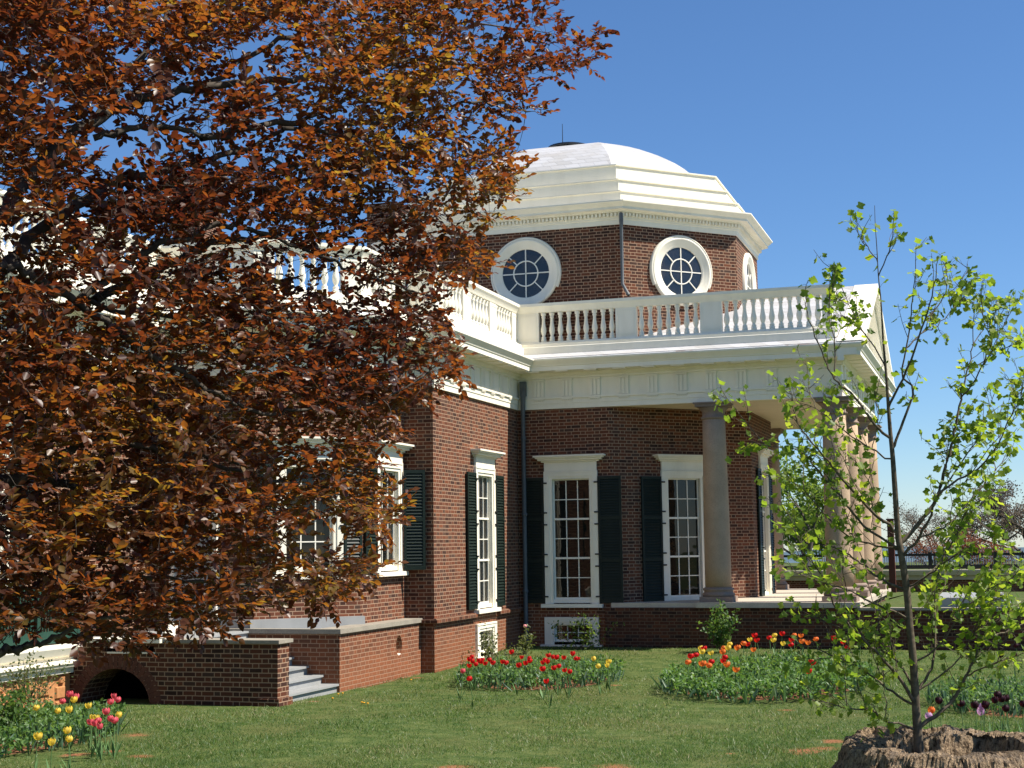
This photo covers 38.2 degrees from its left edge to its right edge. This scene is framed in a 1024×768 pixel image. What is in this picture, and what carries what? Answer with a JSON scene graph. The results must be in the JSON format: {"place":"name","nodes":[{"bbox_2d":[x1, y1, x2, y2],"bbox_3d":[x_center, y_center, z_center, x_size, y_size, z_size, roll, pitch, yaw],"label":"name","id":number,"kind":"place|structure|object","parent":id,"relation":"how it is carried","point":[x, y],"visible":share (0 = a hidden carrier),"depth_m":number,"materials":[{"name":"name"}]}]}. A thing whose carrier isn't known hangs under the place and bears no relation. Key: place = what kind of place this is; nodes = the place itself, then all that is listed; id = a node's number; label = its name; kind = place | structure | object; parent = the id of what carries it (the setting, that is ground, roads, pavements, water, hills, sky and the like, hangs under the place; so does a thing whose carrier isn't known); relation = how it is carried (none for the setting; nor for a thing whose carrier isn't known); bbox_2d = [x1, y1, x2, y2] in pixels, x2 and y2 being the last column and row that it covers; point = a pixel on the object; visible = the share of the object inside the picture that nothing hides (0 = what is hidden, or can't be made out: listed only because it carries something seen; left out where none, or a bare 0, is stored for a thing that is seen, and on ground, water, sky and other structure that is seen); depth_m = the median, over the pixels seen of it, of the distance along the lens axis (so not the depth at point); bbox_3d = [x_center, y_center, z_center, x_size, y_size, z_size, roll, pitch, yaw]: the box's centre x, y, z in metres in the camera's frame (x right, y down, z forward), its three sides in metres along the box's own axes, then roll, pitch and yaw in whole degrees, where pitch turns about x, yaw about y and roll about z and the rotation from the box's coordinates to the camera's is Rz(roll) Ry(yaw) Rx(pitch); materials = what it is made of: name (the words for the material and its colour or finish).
{"place":"outdoors","nodes":[
{"label":"outdoors","id":0,"kind":"place"},
{"bbox_2d":[0,561,1023,767],"bbox_3d":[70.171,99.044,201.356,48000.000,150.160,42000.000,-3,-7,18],"label":"lawn","id":1,"kind":"structure","parent":0,"point":[653,663],"depth_m":20.91,"materials":[{"name":"plant"}]},
{"bbox_2d":[30,732,42,767],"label":"tulip","id":2,"kind":"object","parent":1,"relation":"on","point":[37,736],"visible":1,"depth_m":16.31,"materials":[{"name":"yellow plant"}]},
{"bbox_2d":[0,649,73,712],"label":"shrub","id":3,"kind":"object","parent":1,"relation":"on","point":[23,682],"visible":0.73,"depth_m":22.36,"materials":[{"name":"green plant"}]},
{"bbox_2d":[0,643,80,707],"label":"service wing","id":4,"kind":"structure","parent":1,"relation":"on","point":[56,654],"depth_m":24.04,"materials":[{"name":"white paint"}]},
{"bbox_2d":[46,738,59,767],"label":"tulip","id":5,"kind":"object","parent":1,"relation":"on","point":[51,742],"visible":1,"depth_m":16.20,"materials":[{"name":"yellow plant"}]},
{"bbox_2d":[0,698,130,758],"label":"bed","id":6,"kind":"object","parent":1,"relation":"on","point":[63,720],"depth_m":19.07,"materials":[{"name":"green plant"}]},
{"bbox_2d":[0,682,41,730],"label":"shrub","id":7,"kind":"object","parent":6,"relation":"on","point":[13,714],"visible":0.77,"depth_m":19.39,"materials":[{"name":"green plant"}]},
{"bbox_2d":[33,704,39,721],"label":"tulip","id":8,"kind":"object","parent":6,"relation":"on","point":[36,708],"visible":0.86,"depth_m":19.42,"materials":[{"name":"yellow plant"}]},
{"bbox_2d":[66,690,72,704],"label":"tulip","id":9,"kind":"object","parent":6,"relation":"on","point":[69,693],"visible":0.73,"depth_m":20.58,"materials":[{"name":"pink plant"}]},
{"bbox_2d":[70,696,77,735],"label":"tulip","id":10,"kind":"object","parent":6,"relation":"on","point":[74,699],"visible":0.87,"depth_m":19.87,"materials":[{"name":"yellow plant"}]},
{"bbox_2d":[85,702,92,733],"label":"tulip","id":11,"kind":"object","parent":6,"relation":"on","point":[88,705],"visible":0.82,"depth_m":19.73,"materials":[{"name":"yellow plant"}]},
{"bbox_2d":[107,698,117,736],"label":"tulip","id":12,"kind":"object","parent":6,"relation":"on","point":[110,701],"visible":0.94,"depth_m":19.92,"materials":[{"name":"pink plant"}]},
{"bbox_2d":[60,735,72,767],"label":"tulip","id":13,"kind":"object","parent":1,"relation":"on","point":[69,738],"visible":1,"depth_m":16.34,"materials":[{"name":"yellow plant"}]},
{"bbox_2d":[63,705,74,748],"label":"tulip","id":14,"kind":"object","parent":1,"relation":"on","point":[68,709],"visible":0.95,"depth_m":18.57,"materials":[{"name":"yellow plant"}]},
{"bbox_2d":[62,726,75,767],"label":"tulip","id":15,"kind":"object","parent":1,"relation":"on","point":[67,730],"visible":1,"depth_m":16.79,"materials":[{"name":"yellow plant"}]},
{"bbox_2d":[83,719,98,757],"bbox_3d":[-5.098,4.302,17.901,0.171,0.492,0.170,-2,-6,13],"label":"tulip","id":16,"kind":"object","parent":1,"relation":"on","point":[89,723],"visible":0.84,"depth_m":17.89,"materials":[{"name":"pink plant"}]},
{"bbox_2d":[88,714,93,749],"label":"tulip","id":17,"kind":"object","parent":1,"relation":"on","point":[91,717],"visible":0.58,"depth_m":18.50,"materials":[{"name":"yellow plant"}]},
{"bbox_2d":[89,714,99,751],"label":"tulip","id":18,"kind":"object","parent":1,"relation":"on","point":[95,716],"visible":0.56,"depth_m":18.23,"materials":[{"name":"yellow plant"}]},
{"bbox_2d":[88,719,101,759],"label":"tulip","id":19,"kind":"object","parent":1,"relation":"on","point":[94,722],"visible":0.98,"depth_m":17.72,"materials":[{"name":"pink plant"}]},
{"bbox_2d":[93,717,104,753],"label":"tulip","id":20,"kind":"object","parent":1,"relation":"on","point":[99,719],"visible":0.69,"depth_m":18.04,"materials":[{"name":"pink plant"}]},
{"bbox_2d":[96,723,106,761],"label":"tulip","id":21,"kind":"object","parent":1,"relation":"on","point":[99,726],"visible":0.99,"depth_m":17.59,"materials":[{"name":"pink plant"}]},
{"bbox_2d":[98,707,111,751],"bbox_3d":[-5.052,4.311,18.363,0.156,0.570,0.156,5,-8,-41],"label":"tulip","id":22,"kind":"object","parent":1,"relation":"on","point":[106,711],"visible":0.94,"depth_m":18.39,"materials":[{"name":"pink plant"}]},
{"bbox_2d":[102,715,116,755],"bbox_3d":[-4.929,4.314,18.109,0.148,0.507,0.147,5,-9,-43],"label":"tulip","id":23,"kind":"object","parent":1,"relation":"on","point":[109,720],"visible":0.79,"depth_m":18.10,"materials":[{"name":"pink plant"}]},
{"bbox_2d":[107,717,118,758],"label":"tulip","id":24,"kind":"object","parent":1,"relation":"on","point":[114,720],"visible":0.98,"depth_m":17.81,"materials":[{"name":"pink plant"}]},
{"bbox_2d":[111,711,122,752],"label":"tulip","id":25,"kind":"object","parent":1,"relation":"on","point":[118,714],"visible":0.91,"depth_m":18.13,"materials":[{"name":"yellow plant"}]},
{"bbox_2d":[70,618,421,706],"bbox_3d":[-4.679,5.109,27.192,4.110,1.700,6.458,-3,-7,18],"label":"brick porch","id":26,"kind":"object","parent":1,"relation":"on","point":[273,667],"visible":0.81,"depth_m":24.74,"materials":[{"name":"red brick"}]},
{"bbox_2d":[0,0,619,668],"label":"copper beech tree","id":27,"kind":"object","parent":1,"relation":"on","point":[52,362],"visible":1,"depth_m":9.36,"materials":[{"name":"brown plant"}]},
{"bbox_2d":[0,124,895,672],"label":"domed house","id":28,"kind":"structure","parent":1,"relation":"on","point":[566,464],"depth_m":34.62,"materials":[{"name":"brick"}]},
{"bbox_2d":[0,423,31,579],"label":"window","id":29,"kind":"structure","parent":28,"relation":"in","point":[10,423],"depth_m":23.52,"materials":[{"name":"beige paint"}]},
{"bbox_2d":[174,507,211,626],"bbox_3d":[-5.851,3.368,27.232,0.780,2.200,0.097,-3,-7,18],"label":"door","id":30,"kind":"structure","parent":28,"relation":"in","point":[195,570],"depth_m":27.18,"materials":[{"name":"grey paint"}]},
{"bbox_2d":[259,435,362,579],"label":"window","id":31,"kind":"structure","parent":28,"relation":"in","point":[307,542],"depth_m":27.62,"materials":[{"name":"beige paint"}]},
{"bbox_2d":[364,440,425,576],"bbox_3d":[-2.328,2.450,29.012,0.584,2.630,2.087,-3,-7,18],"label":"window","id":32,"kind":"structure","parent":28,"relation":"in","point":[413,551],"depth_m":29.71,"materials":[{"name":"beige paint"}]},
{"bbox_2d":[474,621,496,658],"bbox_3d":[-0.569,5.652,32.480,0.230,0.795,1.490,-3,-7,18],"label":"window","id":33,"kind":"structure","parent":28,"relation":"in","point":[479,628],"depth_m":32.48,"materials":[{"name":"beige paint"}]},
{"bbox_2d":[466,448,505,613],"bbox_3d":[-0.551,3.261,32.726,0.335,3.560,2.454,-3,-7,18],"label":"window","id":34,"kind":"structure","parent":28,"relation":"in","point":[485,552],"depth_m":32.95,"materials":[{"name":"beige paint"}]},
{"bbox_2d":[491,237,560,304],"bbox_3d":[0.331,-2.739,36.215,1.809,1.755,0.090,-3,-7,18],"label":"round window","id":35,"kind":"structure","parent":28,"relation":"in","point":[536,274],"depth_m":36.23,"materials":[{"name":"beige paint"}]},
{"bbox_2d":[540,617,602,646],"bbox_3d":[1.400,5.802,34.455,1.490,0.715,0.230,-3,-7,18],"label":"window","id":36,"kind":"structure","parent":28,"relation":"in","point":[550,639],"depth_m":34.53,"materials":[{"name":"beige paint"}]},
{"bbox_2d":[526,454,623,607],"bbox_3d":[1.399,3.446,34.648,2.414,3.560,0.335,-3,-7,18],"label":"window","id":37,"kind":"structure","parent":28,"relation":"in","point":[583,559],"depth_m":34.73,"materials":[{"name":"beige paint"}]},
{"bbox_2d":[641,454,704,601],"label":"window","id":38,"kind":"structure","parent":28,"relation":"in","point":[672,508],"depth_m":35.24,"materials":[{"name":"beige paint"}]},
{"bbox_2d":[649,235,711,305],"bbox_3d":[4.163,-2.788,36.236,1.809,1.755,0.090,2,-7,-27],"label":"round window","id":39,"kind":"structure","parent":28,"relation":"in","point":[678,264],"depth_m":36.26,"materials":[{"name":"beige paint"}]},
{"bbox_2d":[742,253,756,289],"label":"round window","id":40,"kind":"structure","parent":28,"relation":"in","point":[748,271],"depth_m":38.63,"materials":[{"name":"beige paint"}]},
{"bbox_2d":[757,448,775,595],"bbox_3d":[6.539,3.602,37.887,0.335,3.820,2.334,-3,-7,18],"label":"window","id":41,"kind":"structure","parent":28,"relation":"in","point":[766,561],"depth_m":38.24,"materials":[{"name":"beige paint"}]},
{"bbox_2d":[457,668,466,700],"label":"tulip","id":42,"kind":"object","parent":1,"relation":"on","point":[462,670],"visible":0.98,"depth_m":24.21,"materials":[{"name":"pink plant"}]},
{"bbox_2d":[465,676,477,708],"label":"tulip","id":43,"kind":"object","parent":1,"relation":"on","point":[469,678],"visible":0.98,"depth_m":22.86,"materials":[{"name":"red plant"}]},
{"bbox_2d":[471,662,477,690],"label":"tulip","id":44,"kind":"object","parent":1,"relation":"on","point":[475,664],"visible":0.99,"depth_m":25.84,"materials":[{"name":"red plant"}]},
{"bbox_2d":[476,622,501,659],"bbox_3d":[-0.488,5.453,30.959,0.605,0.938,0.847,-3,-7,18],"label":"shrub","id":45,"kind":"object","parent":1,"relation":"on","point":[487,645],"visible":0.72,"depth_m":30.89,"materials":[{"name":"green plant"}]},
{"bbox_2d":[467,636,541,663],"bbox_3d":[-0.188,5.459,29.625,1.387,0.820,1.189,3,-8,-34],"label":"shrub","id":46,"kind":"object","parent":1,"relation":"on","point":[497,653],"visible":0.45,"depth_m":29.75,"materials":[{"name":"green plant"}]},
{"bbox_2d":[513,662,521,694],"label":"tulip","id":47,"kind":"object","parent":1,"relation":"on","point":[519,664],"visible":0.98,"depth_m":24.83,"materials":[{"name":"red plant"}]},
{"bbox_2d":[518,624,536,653],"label":"rose bush","id":48,"kind":"object","parent":1,"relation":"on","point":[524,638],"visible":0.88,"depth_m":32.62,"materials":[{"name":"green plant"}]},
{"bbox_2d":[478,678,606,689],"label":"bed soil","id":49,"kind":"structure","parent":1,"relation":"on","point":[541,687],"depth_m":26.26,"materials":[{"name":"brown soil"}]},
{"bbox_2d":[465,663,473,688],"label":"tulip","id":50,"kind":"object","parent":49,"relation":"on","point":[469,666],"visible":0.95,"depth_m":26.12,"materials":[{"name":"red plant"}]},
{"bbox_2d":[476,658,484,689],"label":"tulip","id":51,"kind":"object","parent":49,"relation":"on","point":[478,660],"visible":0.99,"depth_m":26.06,"materials":[{"name":"red plant"}]},
{"bbox_2d":[486,660,495,687],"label":"tulip","id":52,"kind":"object","parent":49,"relation":"on","point":[492,662],"visible":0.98,"depth_m":25.93,"materials":[{"name":"red plant"}]},
{"bbox_2d":[453,650,626,690],"bbox_3d":[0.550,5.326,27.476,3.217,0.504,4.269,-3,-7,18],"label":"bed","id":53,"kind":"object","parent":49,"relation":"on","point":[528,676],"depth_m":26.54,"materials":[{"name":"green plant"}]},
{"bbox_2d":[591,656,600,685],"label":"tulip","id":54,"kind":"object","parent":49,"relation":"on","point":[593,658],"visible":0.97,"depth_m":26.23,"materials":[{"name":"yellow plant"}]},
{"bbox_2d":[538,666,546,698],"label":"tulip","id":55,"kind":"object","parent":1,"relation":"on","point":[543,668],"visible":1,"depth_m":24.11,"materials":[{"name":"red plant"}]},
{"bbox_2d":[542,678,551,708],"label":"tulip","id":56,"kind":"object","parent":1,"relation":"on","point":[546,680],"visible":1,"depth_m":22.74,"materials":[{"name":"red plant"}]},
{"bbox_2d":[551,665,560,695],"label":"tulip","id":57,"kind":"object","parent":1,"relation":"on","point":[553,667],"visible":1,"depth_m":24.63,"materials":[{"name":"red plant"}]},
{"bbox_2d":[555,664,563,691],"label":"tulip","id":58,"kind":"object","parent":1,"relation":"on","point":[559,666],"visible":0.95,"depth_m":25.33,"materials":[{"name":"red plant"}]},
{"bbox_2d":[561,668,570,692],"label":"tulip","id":59,"kind":"object","parent":1,"relation":"on","point":[564,670],"visible":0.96,"depth_m":24.85,"materials":[{"name":"red plant"}]},
{"bbox_2d":[565,669,572,697],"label":"tulip","id":60,"kind":"object","parent":1,"relation":"on","point":[569,671],"visible":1,"depth_m":24.02,"materials":[{"name":"red plant"}]},
{"bbox_2d":[548,613,624,649],"bbox_3d":[1.542,5.608,33.388,1.788,0.906,1.092,-6,-8,41],"label":"shrub","id":61,"kind":"object","parent":1,"relation":"on","point":[590,626],"visible":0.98,"depth_m":33.40,"materials":[{"name":"green plant"}]},
{"bbox_2d":[596,664,604,694],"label":"tulip","id":62,"kind":"object","parent":1,"relation":"on","point":[598,666],"visible":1,"depth_m":24.67,"materials":[{"name":"yellow plant"}]},
{"bbox_2d":[602,659,612,689],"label":"tulip","id":63,"kind":"object","parent":1,"relation":"on","point":[608,661],"visible":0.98,"depth_m":25.48,"materials":[{"name":"yellow plant"}]},
{"bbox_2d":[605,663,613,689],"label":"tulip","id":64,"kind":"object","parent":1,"relation":"on","point":[607,666],"visible":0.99,"depth_m":25.30,"materials":[{"name":"yellow plant"}]},
{"bbox_2d":[696,599,740,649],"bbox_3d":[4.517,5.256,31.939,0.974,1.206,0.867,-3,-7,18],"label":"shrub","id":65,"kind":"object","parent":1,"relation":"on","point":[718,627],"visible":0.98,"depth_m":31.89,"materials":[{"name":"green plant"}]},
{"bbox_2d":[650,649,874,704],"bbox_3d":[4.463,5.071,25.775,3.680,0.550,6.427,-3,-7,18],"label":"bed","id":66,"kind":"object","parent":1,"relation":"on","point":[679,676],"depth_m":24.29,"materials":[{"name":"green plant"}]},
{"bbox_2d":[699,660,706,677],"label":"tulip","id":67,"kind":"object","parent":66,"relation":"on","point":[702,663],"visible":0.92,"depth_m":24.18,"materials":[{"name":"orange plant"}]},
{"bbox_2d":[723,661,730,696],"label":"tulip","id":68,"kind":"object","parent":66,"relation":"on","point":[727,664],"visible":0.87,"depth_m":23.96,"materials":[{"name":"orange plant"}]},
{"bbox_2d":[732,667,739,696],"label":"tulip","id":69,"kind":"object","parent":66,"relation":"on","point":[735,669],"visible":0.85,"depth_m":23.78,"materials":[{"name":"orange plant"}]},
{"bbox_2d":[806,669,817,700],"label":"tulip","id":70,"kind":"object","parent":66,"relation":"on","point":[811,696],"visible":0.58,"depth_m":23.35,"materials":[{"name":"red plant"}]},
{"bbox_2d":[779,452,824,570],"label":"poplar tree","id":71,"kind":"object","parent":1,"relation":"on","point":[813,490],"visible":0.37,"depth_m":71.33,"materials":[{"name":"green plant"}]},
{"bbox_2d":[783,507,824,554],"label":"poplar tree","id":72,"kind":"object","parent":1,"relation":"on","point":[785,541],"visible":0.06,"depth_m":83.14,"materials":[{"name":"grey plant"}]},
{"bbox_2d":[784,549,1023,599],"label":"terrace wing","id":73,"kind":"structure","parent":1,"relation":"on","point":[796,581],"depth_m":54.48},
{"bbox_2d":[831,724,1023,767],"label":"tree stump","id":74,"kind":"object","parent":1,"relation":"on","point":[947,746],"visible":0.94,"depth_m":14.69,"materials":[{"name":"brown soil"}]},
{"bbox_2d":[708,202,1023,752],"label":"tulip tree","id":75,"kind":"object","parent":74,"relation":"on","point":[980,584],"visible":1,"depth_m":14.67,"materials":[{"name":"green plant"}]},
{"bbox_2d":[855,607,1023,650],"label":"terrace wall","id":76,"kind":"structure","parent":1,"relation":"on","point":[944,617],"depth_m":31.72,"materials":[{"name":"brick"}]},
{"bbox_2d":[886,496,992,569],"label":"bare tree","id":77,"kind":"object","parent":1,"relation":"on","point":[909,518],"visible":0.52,"depth_m":83.19,"materials":[{"name":"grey plant"}]},
{"bbox_2d":[957,700,965,728],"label":"tulip","id":78,"kind":"object","parent":1,"relation":"on","point":[961,704],"visible":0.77,"depth_m":18.24,"materials":[{"name":"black plant"}]},
{"bbox_2d":[905,523,1020,568],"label":"budding tree","id":79,"kind":"object","parent":1,"relation":"on","point":[924,548],"visible":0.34,"depth_m":62.46,"materials":[{"name":"brown plant"}]},
{"bbox_2d":[923,669,1023,716],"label":"bed","id":80,"kind":"object","parent":1,"relation":"on","point":[1014,709],"depth_m":22.15,"materials":[{"name":"green plant"}]},
{"bbox_2d":[952,701,1021,715],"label":"bed soil","id":81,"kind":"structure","parent":1,"relation":"on","point":[989,712],"depth_m":21.49,"materials":[{"name":"brown soil"}]},
{"bbox_2d":[951,474,1023,558],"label":"bare tree","id":82,"kind":"object","parent":1,"relation":"on","point":[1014,525],"visible":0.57,"depth_m":73.76,"materials":[{"name":"grey plant"}]},
{"bbox_2d":[989,696,998,730],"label":"tulip","id":83,"kind":"object","parent":1,"relation":"on","point":[994,700],"visible":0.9,"depth_m":18.19,"materials":[{"name":"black plant"}]},
{"bbox_2d":[994,691,1007,731],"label":"tulip","id":84,"kind":"object","parent":1,"relation":"on","point":[997,694],"visible":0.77,"depth_m":18.41,"materials":[{"name":"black plant"}]},
{"bbox_2d":[995,695,1010,731],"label":"tulip","id":85,"kind":"object","parent":1,"relation":"on","point":[1002,699],"visible":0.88,"depth_m":18.34,"materials":[{"name":"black plant"}]},
{"bbox_2d":[1002,694,1017,731],"bbox_3d":[6.243,4.179,18.538,0.168,0.569,0.177,-6,-8,41],"label":"tulip","id":86,"kind":"object","parent":1,"relation":"on","point":[1007,699],"visible":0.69,"depth_m":18.53,"materials":[{"name":"black plant"}]},
{"bbox_2d":[1018,700,1023,731],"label":"tulip","id":87,"kind":"object","parent":1,"relation":"on","point":[1021,702],"visible":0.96,"depth_m":18.02,"materials":[{"name":"black plant"}]},
{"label":"bed soil","id":88,"kind":"structure","parent":1,"relation":"on","visible":0},
{"bbox_2d":[925,712,932,727],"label":"tulip","id":89,"kind":"object","parent":88,"relation":"on","point":[928,715],"visible":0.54,"depth_m":17.08,"materials":[{"name":"purple plant"}]},
{"bbox_2d":[928,706,934,726],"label":"tulip","id":90,"kind":"object","parent":88,"relation":"on","point":[931,709],"visible":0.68,"depth_m":17.61,"materials":[{"name":"orange plant"}]},
{"bbox_2d":[935,696,942,726],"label":"tulip","id":91,"kind":"object","parent":88,"relation":"on","point":[939,701],"visible":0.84,"depth_m":18.13,"materials":[{"name":"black plant"}]},
{"bbox_2d":[971,700,978,728],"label":"tulip","id":92,"kind":"object","parent":88,"relation":"on","point":[974,704],"visible":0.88,"depth_m":17.61,"materials":[{"name":"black plant"}]},
{"bbox_2d":[977,709,983,730],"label":"tulip","id":93,"kind":"object","parent":88,"relation":"on","point":[979,712],"visible":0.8,"depth_m":17.75,"materials":[{"name":"purple plant"}]},
{"bbox_2d":[981,700,990,731],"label":"tulip","id":94,"kind":"object","parent":88,"relation":"on","point":[985,704],"visible":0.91,"depth_m":17.46,"materials":[{"name":"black plant"}]},
{"bbox_2d":[1002,704,1008,731],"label":"tulip","id":95,"kind":"object","parent":88,"relation":"on","point":[1005,708],"visible":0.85,"depth_m":17.47,"materials":[{"name":"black plant"}]},
{"bbox_2d":[0,0,1023,551],"label":"sky","id":96,"kind":"structure","parent":0,"point":[806,112],"materials":[{"name":"blue"}]},
{"bbox_2d":[784,546,1023,562],"bbox_3d":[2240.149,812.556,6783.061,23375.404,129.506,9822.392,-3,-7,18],"label":"hills","id":97,"kind":"structure","parent":0,"point":[790,560],"depth_m":9968.32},
{"bbox_2d":[866,592,1023,606],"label":"lawn terrace","id":98,"kind":"structure","parent":0,"point":[899,601],"depth_m":41.27,"materials":[{"name":"plant"}]},
{"bbox_2d":[886,519,896,596],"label":"gate post","id":99,"kind":"object","parent":98,"relation":"on","point":[892,566],"visible":0.67,"depth_m":53.04,"materials":[{"name":"black metal"}]},
{"bbox_2d":[940,592,1010,610],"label":"stone steps","id":100,"kind":"structure","parent":98,"relation":"on","point":[946,602],"depth_m":32.25,"materials":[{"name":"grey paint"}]},
{"bbox_2d":[922,726,1022,732],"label":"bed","id":101,"kind":"object","parent":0,"point":[982,729],"depth_m":17.95,"materials":[{"name":"brown soil"}]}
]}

